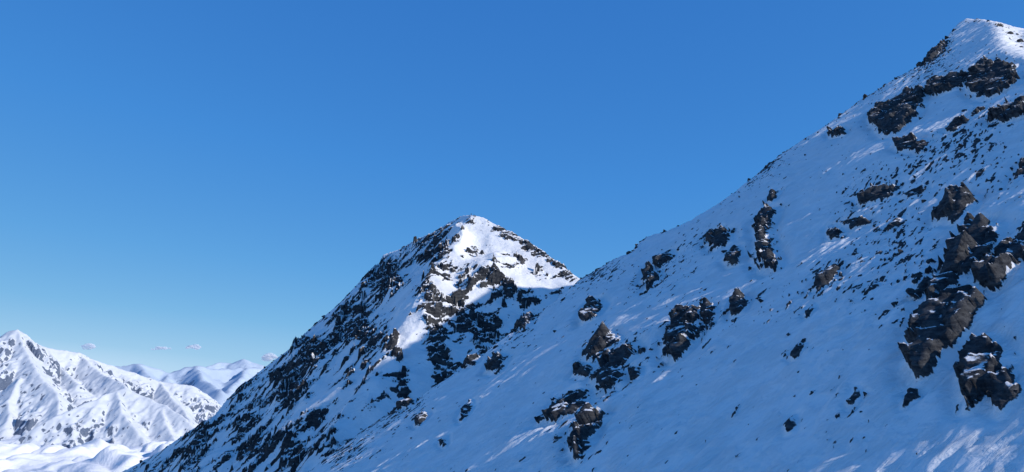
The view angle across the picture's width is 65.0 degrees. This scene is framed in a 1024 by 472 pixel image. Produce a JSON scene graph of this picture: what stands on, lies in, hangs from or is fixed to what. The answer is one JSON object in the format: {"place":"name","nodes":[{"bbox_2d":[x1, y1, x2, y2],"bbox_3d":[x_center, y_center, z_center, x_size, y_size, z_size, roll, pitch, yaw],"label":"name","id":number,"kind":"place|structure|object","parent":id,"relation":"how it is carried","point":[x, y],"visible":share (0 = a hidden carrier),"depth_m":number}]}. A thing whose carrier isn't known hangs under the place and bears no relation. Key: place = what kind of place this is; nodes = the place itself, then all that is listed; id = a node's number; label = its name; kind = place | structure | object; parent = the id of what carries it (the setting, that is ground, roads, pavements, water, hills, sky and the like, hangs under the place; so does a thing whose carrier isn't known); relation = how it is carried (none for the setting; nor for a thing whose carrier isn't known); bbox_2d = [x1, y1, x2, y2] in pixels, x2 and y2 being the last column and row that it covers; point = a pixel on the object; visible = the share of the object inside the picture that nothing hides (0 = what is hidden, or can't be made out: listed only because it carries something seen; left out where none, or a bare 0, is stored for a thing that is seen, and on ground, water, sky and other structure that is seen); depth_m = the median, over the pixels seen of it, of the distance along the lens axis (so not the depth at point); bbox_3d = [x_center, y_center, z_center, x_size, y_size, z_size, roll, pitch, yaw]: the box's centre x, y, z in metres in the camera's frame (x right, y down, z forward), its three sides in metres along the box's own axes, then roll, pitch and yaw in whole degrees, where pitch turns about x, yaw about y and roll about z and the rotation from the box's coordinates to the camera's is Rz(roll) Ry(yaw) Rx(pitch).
{"place":"outdoors","nodes":[
{"label":"outdoors","id":0,"kind":"place"},
{"bbox_2d":[0,423,196,471],"bbox_3d":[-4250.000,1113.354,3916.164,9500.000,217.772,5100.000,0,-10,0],"label":"snow-covered valley floor","id":1,"kind":"structure","parent":0,"point":[97,455],"depth_m":3833.14},
{"bbox_2d":[0,329,221,447],"bbox_3d":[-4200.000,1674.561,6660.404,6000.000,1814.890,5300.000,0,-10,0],"label":"distant snowy mountain","id":2,"kind":"structure","parent":0,"point":[64,398],"depth_m":6148.11},
{"bbox_2d":[115,359,263,405],"bbox_3d":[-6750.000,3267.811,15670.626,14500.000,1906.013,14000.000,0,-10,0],"label":"horizon mountain range","id":3,"kind":"structure","parent":0,"point":[220,383],"depth_m":11209.40},
{"bbox_2d":[123,215,579,471],"bbox_3d":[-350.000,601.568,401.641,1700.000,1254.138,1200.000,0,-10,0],"label":"rocky snow peak","id":4,"kind":"structure","parent":0,"point":[300,417],"depth_m":423.33},
{"bbox_2d":[139,220,565,471],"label":"peak boulders","id":5,"kind":"object","parent":4,"relation":"on","point":[427,347],"visible":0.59,"depth_m":460.39},
{"bbox_2d":[0,0,1023,372],"label":"sky","id":6,"kind":"structure","parent":0,"point":[184,183]},
{"bbox_2d":[309,18,1023,471],"bbox_3d":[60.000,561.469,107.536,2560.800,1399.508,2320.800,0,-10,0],"label":"snowy mountain slope","id":7,"kind":"structure","parent":0,"point":[933,360],"depth_m":127.94},
{"bbox_2d":[333,18,1023,464],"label":"scattered rocks","id":8,"kind":"object","parent":7,"relation":"on","point":[909,290],"visible":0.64,"depth_m":185.43}
]}

